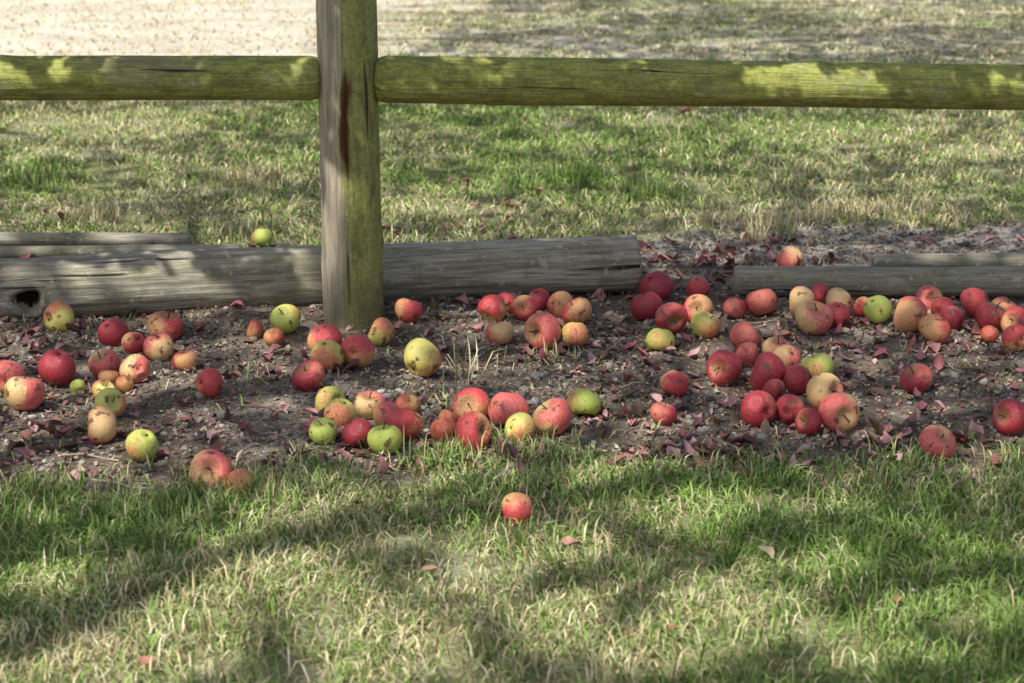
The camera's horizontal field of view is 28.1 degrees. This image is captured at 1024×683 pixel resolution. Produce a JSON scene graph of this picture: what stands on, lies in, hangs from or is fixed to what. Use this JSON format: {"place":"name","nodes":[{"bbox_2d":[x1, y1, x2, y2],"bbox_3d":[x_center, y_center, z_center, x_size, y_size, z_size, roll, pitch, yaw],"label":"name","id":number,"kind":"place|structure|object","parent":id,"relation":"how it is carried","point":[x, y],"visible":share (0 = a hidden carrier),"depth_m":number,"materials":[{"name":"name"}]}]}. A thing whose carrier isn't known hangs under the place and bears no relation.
{"place":"outdoors","nodes":[
{"label":"outdoors","id":0,"kind":"place"},
{"bbox_2d":[0,0,1023,682],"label":"grass","id":1,"kind":"structure","parent":0,"point":[90,548],"depth_m":4.08,"materials":[{"name":"green plant"}]},
{"bbox_2d":[0,0,1023,682],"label":"ground","id":2,"kind":"structure","parent":0,"point":[254,40],"depth_m":5.46,"materials":[{"name":"soil"}]},
{"bbox_2d":[0,360,25,393],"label":"apple","id":3,"kind":"object","parent":2,"relation":"on","point":[9,369],"visible":0.64,"depth_m":4.85,"materials":[{"name":"red food"}]},
{"bbox_2d":[4,369,44,410],"bbox_3d":[-1.130,0.113,4.750,0.092,0.095,0.097,2,7,-16],"label":"apple","id":4,"kind":"object","parent":2,"relation":"on","point":[24,392],"visible":1,"depth_m":4.71,"materials":[{"name":"red food"}]},
{"bbox_2d":[38,349,75,384],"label":"apple","id":5,"kind":"object","parent":2,"relation":"on","point":[56,366],"visible":1,"depth_m":4.93,"materials":[{"name":"red food"}]},
{"bbox_2d":[43,301,73,331],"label":"apple","id":6,"kind":"object","parent":2,"relation":"on","point":[57,314],"visible":0.99,"depth_m":5.39,"materials":[{"name":"yellow food"}]},
{"bbox_2d":[0,232,190,245],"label":"pole","id":7,"kind":"object","parent":2,"relation":"on","point":[42,238],"visible":0.84,"depth_m":6.40,"materials":[{"name":"grey wood"}]},
{"bbox_2d":[82,406,116,443],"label":"apple","id":8,"kind":"object","parent":2,"relation":"on","point":[102,425],"visible":1,"depth_m":4.50,"materials":[{"name":"yellow food"}]},
{"bbox_2d":[88,349,119,376],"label":"apple","id":9,"kind":"object","parent":2,"relation":"on","point":[101,360],"visible":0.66,"depth_m":5.03,"materials":[{"name":"red food"}]},
{"bbox_2d":[94,388,126,417],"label":"apple","id":10,"kind":"object","parent":2,"relation":"on","point":[113,400],"visible":0.78,"depth_m":4.70,"materials":[{"name":"green food"}]},
{"bbox_2d":[97,318,128,345],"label":"apple","id":11,"kind":"object","parent":2,"relation":"on","point":[112,331],"visible":0.9,"depth_m":5.29,"materials":[{"name":"red food"}]},
{"bbox_2d":[0,244,241,258],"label":"pole","id":12,"kind":"object","parent":2,"relation":"on","point":[15,251],"visible":0.57,"depth_m":6.24,"materials":[{"name":"grey wood"}]},
{"bbox_2d":[115,375,133,392],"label":"apple","id":13,"kind":"object","parent":2,"relation":"on","point":[124,383],"visible":1,"depth_m":4.89,"materials":[{"name":"orange food"}]},
{"bbox_2d":[121,332,144,353],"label":"apple","id":14,"kind":"object","parent":2,"relation":"on","point":[132,342],"visible":0.92,"depth_m":5.20,"materials":[{"name":"red food"}]},
{"bbox_2d":[119,354,149,383],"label":"apple","id":15,"kind":"object","parent":2,"relation":"on","point":[136,367],"visible":0.92,"depth_m":4.95,"materials":[{"name":"red food"}]},
{"bbox_2d":[125,429,158,461],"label":"apple","id":16,"kind":"object","parent":2,"relation":"on","point":[138,441],"visible":0.97,"depth_m":4.39,"materials":[{"name":"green food"}]},
{"bbox_2d":[143,332,173,360],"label":"apple","id":17,"kind":"object","parent":2,"relation":"on","point":[158,345],"visible":1,"depth_m":5.13,"materials":[{"name":"beige food"}]},
{"bbox_2d":[146,311,183,340],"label":"apple","id":18,"kind":"object","parent":2,"relation":"on","point":[170,324],"visible":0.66,"depth_m":5.31,"materials":[{"name":"red food"}]},
{"bbox_2d":[172,349,197,370],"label":"apple","id":19,"kind":"object","parent":2,"relation":"on","point":[183,360],"visible":0.98,"depth_m":5.06,"materials":[{"name":"orange food"}]},
{"bbox_2d":[196,368,222,397],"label":"apple","id":20,"kind":"object","parent":2,"relation":"on","point":[209,382],"visible":1,"depth_m":4.85,"materials":[{"name":"red food"}]},
{"bbox_2d":[190,449,232,490],"bbox_3d":[-0.622,0.268,4.236,0.087,0.090,0.074,2,-10,-5],"label":"apple","id":21,"kind":"object","parent":2,"relation":"on","point":[212,461],"visible":0.8,"depth_m":4.21,"materials":[{"name":"red food"}]},
{"bbox_2d":[222,469,253,498],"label":"apple","id":22,"kind":"object","parent":2,"relation":"on","point":[241,477],"visible":0.77,"depth_m":4.16,"materials":[{"name":"brown food"}]},
{"bbox_2d":[251,228,272,246],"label":"apple","id":23,"kind":"object","parent":2,"relation":"on","point":[261,235],"visible":0.98,"depth_m":6.42,"materials":[{"name":"green food"}]},
{"bbox_2d":[263,327,284,345],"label":"apple","id":24,"kind":"object","parent":2,"relation":"on","point":[274,335],"visible":0.94,"depth_m":5.27,"materials":[{"name":"orange food"}]},
{"bbox_2d":[270,304,300,333],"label":"apple","id":25,"kind":"object","parent":2,"relation":"on","point":[286,318],"visible":0.93,"depth_m":5.36,"materials":[{"name":"green food"}]},
{"bbox_2d":[292,360,324,391],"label":"apple","id":26,"kind":"object","parent":2,"relation":"on","point":[308,375],"visible":0.99,"depth_m":4.89,"materials":[{"name":"red food"}]},
{"bbox_2d":[0,234,641,319],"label":"log","id":27,"kind":"object","parent":2,"relation":"on","point":[118,283],"visible":0.84,"depth_m":5.63,"materials":[{"name":"grey wood"}]},
{"bbox_2d":[309,417,337,444],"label":"apple","id":28,"kind":"object","parent":2,"relation":"on","point":[326,427],"visible":0.92,"depth_m":4.48,"materials":[{"name":"green food"}]},
{"bbox_2d":[307,324,342,350],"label":"apple","id":29,"kind":"object","parent":2,"relation":"on","point":[318,333],"visible":0.56,"depth_m":5.19,"materials":[{"name":"red food"}]},
{"bbox_2d":[311,340,344,369],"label":"apple","id":30,"kind":"object","parent":2,"relation":"on","point":[326,354],"visible":0.91,"depth_m":5.06,"materials":[{"name":"orange food"}]},
{"bbox_2d":[315,386,345,411],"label":"apple","id":31,"kind":"object","parent":2,"relation":"on","point":[325,396],"visible":0.54,"depth_m":4.73,"materials":[{"name":"green food"}]},
{"bbox_2d":[324,398,356,427],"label":"apple","id":32,"kind":"object","parent":2,"relation":"on","point":[339,412],"visible":0.8,"depth_m":4.61,"materials":[{"name":"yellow food"}]},
{"bbox_2d":[342,418,372,446],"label":"apple","id":33,"kind":"object","parent":2,"relation":"on","point":[354,429],"visible":0.88,"depth_m":4.46,"materials":[{"name":"red food"}]},
{"bbox_2d":[341,334,375,367],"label":"apple","id":34,"kind":"object","parent":2,"relation":"on","point":[361,348],"visible":0.95,"depth_m":5.10,"materials":[{"name":"red food"}]},
{"bbox_2d":[353,390,385,418],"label":"apple","id":35,"kind":"object","parent":2,"relation":"on","point":[366,403],"visible":0.81,"depth_m":4.69,"materials":[{"name":"yellow food"}]},
{"bbox_2d":[367,317,393,345],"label":"apple","id":36,"kind":"object","parent":2,"relation":"on","point":[381,329],"visible":0.99,"depth_m":5.29,"materials":[{"name":"orange food"}]},
{"bbox_2d":[367,422,402,454],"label":"apple","id":37,"kind":"object","parent":2,"relation":"on","point":[379,437],"visible":0.95,"depth_m":4.42,"materials":[{"name":"green food"}]},
{"bbox_2d":[373,401,398,425],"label":"apple","id":38,"kind":"object","parent":2,"relation":"on","point":[383,411],"visible":0.69,"depth_m":4.64,"materials":[{"name":"red food"}]},
{"bbox_2d":[387,409,423,439],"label":"apple","id":39,"kind":"object","parent":2,"relation":"on","point":[409,422],"visible":0.71,"depth_m":4.53,"materials":[{"name":"red food"}]},
{"bbox_2d":[395,393,420,412],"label":"apple","id":40,"kind":"object","parent":2,"relation":"on","point":[408,401],"visible":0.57,"depth_m":4.72,"materials":[{"name":"red food"}]},
{"bbox_2d":[395,297,422,322],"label":"apple","id":41,"kind":"object","parent":2,"relation":"on","point":[408,310],"visible":0.99,"depth_m":5.45,"materials":[{"name":"red food"}]},
{"bbox_2d":[404,338,440,376],"bbox_3d":[-0.219,0.038,5.033,0.088,0.098,0.101,-49,1,-27],"label":"apple","id":42,"kind":"object","parent":2,"relation":"on","point":[422,357],"visible":1,"depth_m":5.00,"materials":[{"name":"yellow food"}]},
{"bbox_2d":[430,417,455,442],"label":"apple","id":43,"kind":"object","parent":2,"relation":"on","point":[437,429],"visible":0.88,"depth_m":4.50,"materials":[{"name":"red food"}]},
{"bbox_2d":[452,387,489,417],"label":"apple","id":44,"kind":"object","parent":2,"relation":"on","point":[468,399],"visible":0.73,"depth_m":4.66,"materials":[{"name":"red food"}]},
{"bbox_2d":[455,411,491,451],"bbox_3d":[-0.082,0.196,4.476,0.079,0.088,0.089,-11,28,39],"label":"apple","id":45,"kind":"object","parent":2,"relation":"on","point":[472,425],"visible":0.9,"depth_m":4.45,"materials":[{"name":"red food"}]},
{"bbox_2d":[477,294,505,321],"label":"apple","id":46,"kind":"object","parent":2,"relation":"on","point":[491,307],"visible":0.98,"depth_m":5.48,"materials":[{"name":"red food"}]},
{"bbox_2d":[485,319,513,344],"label":"apple","id":47,"kind":"object","parent":2,"relation":"on","point":[500,333],"visible":1,"depth_m":5.31,"materials":[{"name":"beige food"}]},
{"bbox_2d":[488,392,528,424],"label":"apple","id":48,"kind":"object","parent":2,"relation":"on","point":[503,407],"visible":0.69,"depth_m":4.60,"materials":[{"name":"red food"}]},
{"bbox_2d":[0,0,1023,328],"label":"wooden rail fence","id":49,"kind":"object","parent":2,"relation":"on","point":[348,78],"visible":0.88,"depth_m":5.31,"materials":[{"name":"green wood"}]},
{"bbox_2d":[0,107,1023,664],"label":"fallen leaves","id":50,"kind":"object","parent":2,"relation":"on","point":[668,445],"visible":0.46,"depth_m":4.93,"materials":[{"name":"red plant"}]},
{"bbox_2d":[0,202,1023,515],"bbox_3d":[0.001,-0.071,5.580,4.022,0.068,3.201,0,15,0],"label":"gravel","id":51,"kind":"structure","parent":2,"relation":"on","point":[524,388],"depth_m":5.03,"materials":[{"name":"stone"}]},
{"bbox_2d":[7,209,1023,495],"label":"twigs","id":52,"kind":"object","parent":2,"relation":"on","point":[127,431],"visible":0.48,"depth_m":4.97,"materials":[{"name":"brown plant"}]},
{"bbox_2d":[497,492,534,527],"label":"apple","id":53,"kind":"object","parent":2,"relation":"on","point":[518,505],"visible":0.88,"depth_m":3.98,"materials":[{"name":"red food"}]},
{"bbox_2d":[505,412,534,442],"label":"apple","id":54,"kind":"object","parent":2,"relation":"on","point":[520,424],"visible":0.94,"depth_m":4.49,"materials":[{"name":"yellow food"}]},
{"bbox_2d":[511,295,536,319],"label":"apple","id":55,"kind":"object","parent":2,"relation":"on","point":[523,307],"visible":0.91,"depth_m":5.50,"materials":[{"name":"red food"}]},
{"bbox_2d":[528,288,549,309],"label":"apple","id":56,"kind":"object","parent":2,"relation":"on","point":[540,296],"visible":0.8,"depth_m":5.62,"materials":[{"name":"red food"}]},
{"bbox_2d":[524,312,560,349],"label":"apple","id":57,"kind":"object","parent":2,"relation":"on","point":[539,327],"visible":0.98,"depth_m":5.26,"materials":[{"name":"red food"}]},
{"bbox_2d":[532,398,571,434],"bbox_3d":[0.091,0.168,4.589,0.092,0.078,0.095,-28,15,28],"label":"apple","id":58,"kind":"object","parent":2,"relation":"on","point":[556,411],"visible":0.97,"depth_m":4.56,"materials":[{"name":"red food"}]},
{"bbox_2d":[547,291,572,317],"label":"apple","id":59,"kind":"object","parent":2,"relation":"on","point":[557,301],"visible":0.62,"depth_m":5.54,"materials":[{"name":"orange food"}]},
{"bbox_2d":[561,322,588,344],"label":"apple","id":60,"kind":"object","parent":2,"relation":"on","point":[575,333],"visible":0.99,"depth_m":5.27,"materials":[{"name":"orange food"}]},
{"bbox_2d":[561,297,591,323],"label":"apple","id":61,"kind":"object","parent":2,"relation":"on","point":[579,310],"visible":0.89,"depth_m":5.47,"materials":[{"name":"orange food"}]},
{"bbox_2d":[566,388,601,415],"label":"apple","id":62,"kind":"object","parent":2,"relation":"on","point":[583,401],"visible":0.92,"depth_m":4.70,"materials":[{"name":"green food"}]},
{"bbox_2d":[630,292,662,319],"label":"apple","id":63,"kind":"object","parent":2,"relation":"on","point":[645,305],"visible":0.97,"depth_m":5.55,"materials":[{"name":"red food"}]},
{"bbox_2d":[639,271,673,300],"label":"apple","id":64,"kind":"object","parent":2,"relation":"on","point":[660,284],"visible":0.83,"depth_m":5.73,"materials":[{"name":"red food"}]},
{"bbox_2d":[645,328,674,350],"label":"apple","id":65,"kind":"object","parent":2,"relation":"on","point":[661,339],"visible":0.98,"depth_m":5.26,"materials":[{"name":"green food"}]},
{"bbox_2d":[650,401,676,425],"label":"apple","id":66,"kind":"object","parent":2,"relation":"on","point":[659,411],"visible":0.96,"depth_m":4.63,"materials":[{"name":"red food"}]},
{"bbox_2d":[655,302,687,334],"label":"apple","id":67,"kind":"object","parent":2,"relation":"on","point":[672,317],"visible":0.93,"depth_m":5.40,"materials":[{"name":"red food"}]},
{"bbox_2d":[660,370,688,396],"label":"apple","id":68,"kind":"object","parent":2,"relation":"on","point":[674,383],"visible":1,"depth_m":4.85,"materials":[{"name":"red food"}]},
{"bbox_2d":[686,277,709,295],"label":"apple","id":69,"kind":"object","parent":2,"relation":"on","point":[698,285],"visible":0.86,"depth_m":5.77,"materials":[{"name":"red food"}]},
{"bbox_2d":[684,294,712,322],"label":"apple","id":70,"kind":"object","parent":2,"relation":"on","point":[694,303],"visible":0.64,"depth_m":5.51,"materials":[{"name":"beige food"}]},
{"bbox_2d":[690,310,720,338],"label":"apple","id":71,"kind":"object","parent":2,"relation":"on","point":[705,325],"visible":1,"depth_m":5.38,"materials":[{"name":"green food"}]},
{"bbox_2d":[706,349,741,385],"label":"apple","id":72,"kind":"object","parent":2,"relation":"on","point":[723,367],"visible":1,"depth_m":4.93,"materials":[{"name":"red food"}]},
{"bbox_2d":[722,297,746,319],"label":"apple","id":73,"kind":"object","parent":2,"relation":"on","point":[735,307],"visible":1,"depth_m":5.56,"materials":[{"name":"red food"}]},
{"bbox_2d":[729,321,761,349],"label":"apple","id":74,"kind":"object","parent":2,"relation":"on","point":[741,332],"visible":0.81,"depth_m":5.22,"materials":[{"name":"red food"}]},
{"bbox_2d":[736,342,758,367],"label":"apple","id":75,"kind":"object","parent":2,"relation":"on","point":[747,352],"visible":0.69,"depth_m":5.08,"materials":[{"name":"red food"}]},
{"bbox_2d":[740,390,775,426],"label":"apple","id":76,"kind":"object","parent":2,"relation":"on","point":[757,407],"visible":0.98,"depth_m":4.58,"materials":[{"name":"red food"}]},
{"bbox_2d":[746,284,777,315],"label":"apple","id":77,"kind":"object","parent":2,"relation":"on","point":[759,302],"visible":1,"depth_m":5.56,"materials":[{"name":"red food"}]},
{"bbox_2d":[748,352,785,390],"bbox_3d":[0.604,0.073,4.874,0.093,0.101,0.098,24,45,6],"label":"apple","id":78,"kind":"object","parent":2,"relation":"on","point":[767,366],"visible":0.81,"depth_m":4.84,"materials":[{"name":"red food"}]},
{"bbox_2d":[762,379,784,401],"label":"apple","id":79,"kind":"object","parent":2,"relation":"on","point":[774,389],"visible":0.77,"depth_m":4.75,"materials":[{"name":"red food"}]},
{"bbox_2d":[762,337,789,352],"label":"apple","id":80,"kind":"object","parent":2,"relation":"on","point":[771,344],"visible":0.48,"depth_m":5.13,"materials":[{"name":"brown food"}]},
{"bbox_2d":[773,345,801,369],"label":"apple","id":81,"kind":"object","parent":2,"relation":"on","point":[789,355],"visible":0.71,"depth_m":5.01,"materials":[{"name":"red food"}]},
{"bbox_2d":[776,394,804,424],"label":"apple","id":82,"kind":"object","parent":2,"relation":"on","point":[789,407],"visible":0.85,"depth_m":4.61,"materials":[{"name":"red food"}]},
{"bbox_2d":[777,246,803,265],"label":"apple","id":83,"kind":"object","parent":2,"relation":"on","point":[790,256],"visible":0.66,"depth_m":6.07,"materials":[{"name":"red food"}]},
{"bbox_2d":[782,365,811,394],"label":"apple","id":84,"kind":"object","parent":2,"relation":"on","point":[797,378],"visible":0.88,"depth_m":4.80,"materials":[{"name":"red food"}]},
{"bbox_2d":[785,286,814,316],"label":"apple","id":85,"kind":"object","parent":2,"relation":"on","point":[799,295],"visible":0.6,"depth_m":5.53,"materials":[{"name":"yellow food"}]},
{"bbox_2d":[795,407,821,435],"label":"apple","id":86,"kind":"object","parent":2,"relation":"on","point":[807,419],"visible":1,"depth_m":4.54,"materials":[{"name":"red food"}]},
{"bbox_2d":[795,300,832,334],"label":"apple","id":87,"kind":"object","parent":2,"relation":"on","point":[812,317],"visible":1,"depth_m":5.39,"materials":[{"name":"red food"}]},
{"bbox_2d":[799,350,833,376],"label":"apple","id":88,"kind":"object","parent":2,"relation":"on","point":[815,364],"visible":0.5,"depth_m":4.91,"materials":[{"name":"green food"}]},
{"bbox_2d":[806,372,843,410],"bbox_3d":[0.720,0.117,4.711,0.078,0.095,0.097,-13,37,41],"label":"apple","id":89,"kind":"object","parent":2,"relation":"on","point":[820,387],"visible":0.81,"depth_m":4.68,"materials":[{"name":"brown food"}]},
{"bbox_2d":[822,287,851,308],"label":"apple","id":90,"kind":"object","parent":2,"relation":"on","point":[837,294],"visible":0.69,"depth_m":5.60,"materials":[{"name":"yellow food"}]},
{"bbox_2d":[827,302,849,327],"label":"apple","id":91,"kind":"object","parent":2,"relation":"on","point":[840,311],"visible":0.77,"depth_m":5.46,"materials":[{"name":"red food"}]},
{"bbox_2d":[818,392,859,432],"bbox_3d":[0.731,0.159,4.576,0.095,0.092,0.088,6,11,-17],"label":"apple","id":92,"kind":"object","parent":2,"relation":"on","point":[840,411],"visible":1,"depth_m":4.55,"materials":[{"name":"red food"}]},
{"bbox_2d":[863,295,891,322],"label":"apple","id":93,"kind":"object","parent":2,"relation":"on","point":[877,308],"visible":1,"depth_m":5.53,"materials":[{"name":"green food"}]},
{"bbox_2d":[732,265,1023,296],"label":"log","id":94,"kind":"object","parent":2,"relation":"on","point":[998,281],"visible":0.88,"depth_m":5.78,"materials":[{"name":"grey wood"}]},
{"bbox_2d":[892,296,926,332],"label":"apple","id":95,"kind":"object","parent":2,"relation":"on","point":[910,313],"visible":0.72,"depth_m":5.43,"materials":[{"name":"orange food"}]},
{"bbox_2d":[900,363,932,393],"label":"apple","id":96,"kind":"object","parent":2,"relation":"on","point":[919,376],"visible":0.97,"depth_m":4.84,"materials":[{"name":"red food"}]},
{"bbox_2d":[915,285,942,310],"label":"apple","id":97,"kind":"object","parent":2,"relation":"on","point":[927,295],"visible":0.67,"depth_m":5.65,"materials":[{"name":"red food"}]},
{"bbox_2d":[918,314,950,344],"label":"apple","id":98,"kind":"object","parent":2,"relation":"on","point":[935,328],"visible":0.98,"depth_m":5.34,"materials":[{"name":"orange food"}]},
{"bbox_2d":[919,424,956,460],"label":"apple","id":99,"kind":"object","parent":2,"relation":"on","point":[937,438],"visible":0.87,"depth_m":4.35,"materials":[{"name":"red food"}]},
{"bbox_2d":[930,297,955,314],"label":"apple","id":100,"kind":"object","parent":2,"relation":"on","point":[939,305],"visible":0.52,"depth_m":5.54,"materials":[{"name":"red food"}]},
{"bbox_2d":[871,252,1023,266],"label":"pole","id":101,"kind":"object","parent":2,"relation":"on","point":[957,259],"visible":0.68,"depth_m":6.10,"materials":[{"name":"grey wood"}]},
{"bbox_2d":[940,306,964,329],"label":"apple","id":102,"kind":"object","parent":2,"relation":"on","point":[953,316],"visible":0.77,"depth_m":5.45,"materials":[{"name":"red food"}]},
{"bbox_2d":[959,288,988,317],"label":"apple","id":103,"kind":"object","parent":2,"relation":"on","point":[972,300],"visible":0.76,"depth_m":5.58,"materials":[{"name":"red food"}]},
{"bbox_2d":[975,302,1005,329],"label":"apple","id":104,"kind":"object","parent":2,"relation":"on","point":[988,313],"visible":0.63,"depth_m":5.45,"materials":[{"name":"red food"}]},
{"bbox_2d":[992,398,1023,435],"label":"apple","id":105,"kind":"object","parent":2,"relation":"on","point":[1008,416],"visible":1,"depth_m":4.50,"materials":[{"name":"red food"}]},
{"bbox_2d":[1000,307,1023,330],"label":"apple","id":106,"kind":"object","parent":2,"relation":"on","point":[1013,316],"visible":0.66,"depth_m":5.40,"materials":[{"name":"red food"}]},
{"bbox_2d":[1001,325,1023,351],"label":"apple","id":107,"kind":"object","parent":2,"relation":"on","point":[1012,336],"visible":0.98,"depth_m":5.23,"materials":[{"name":"red food"}]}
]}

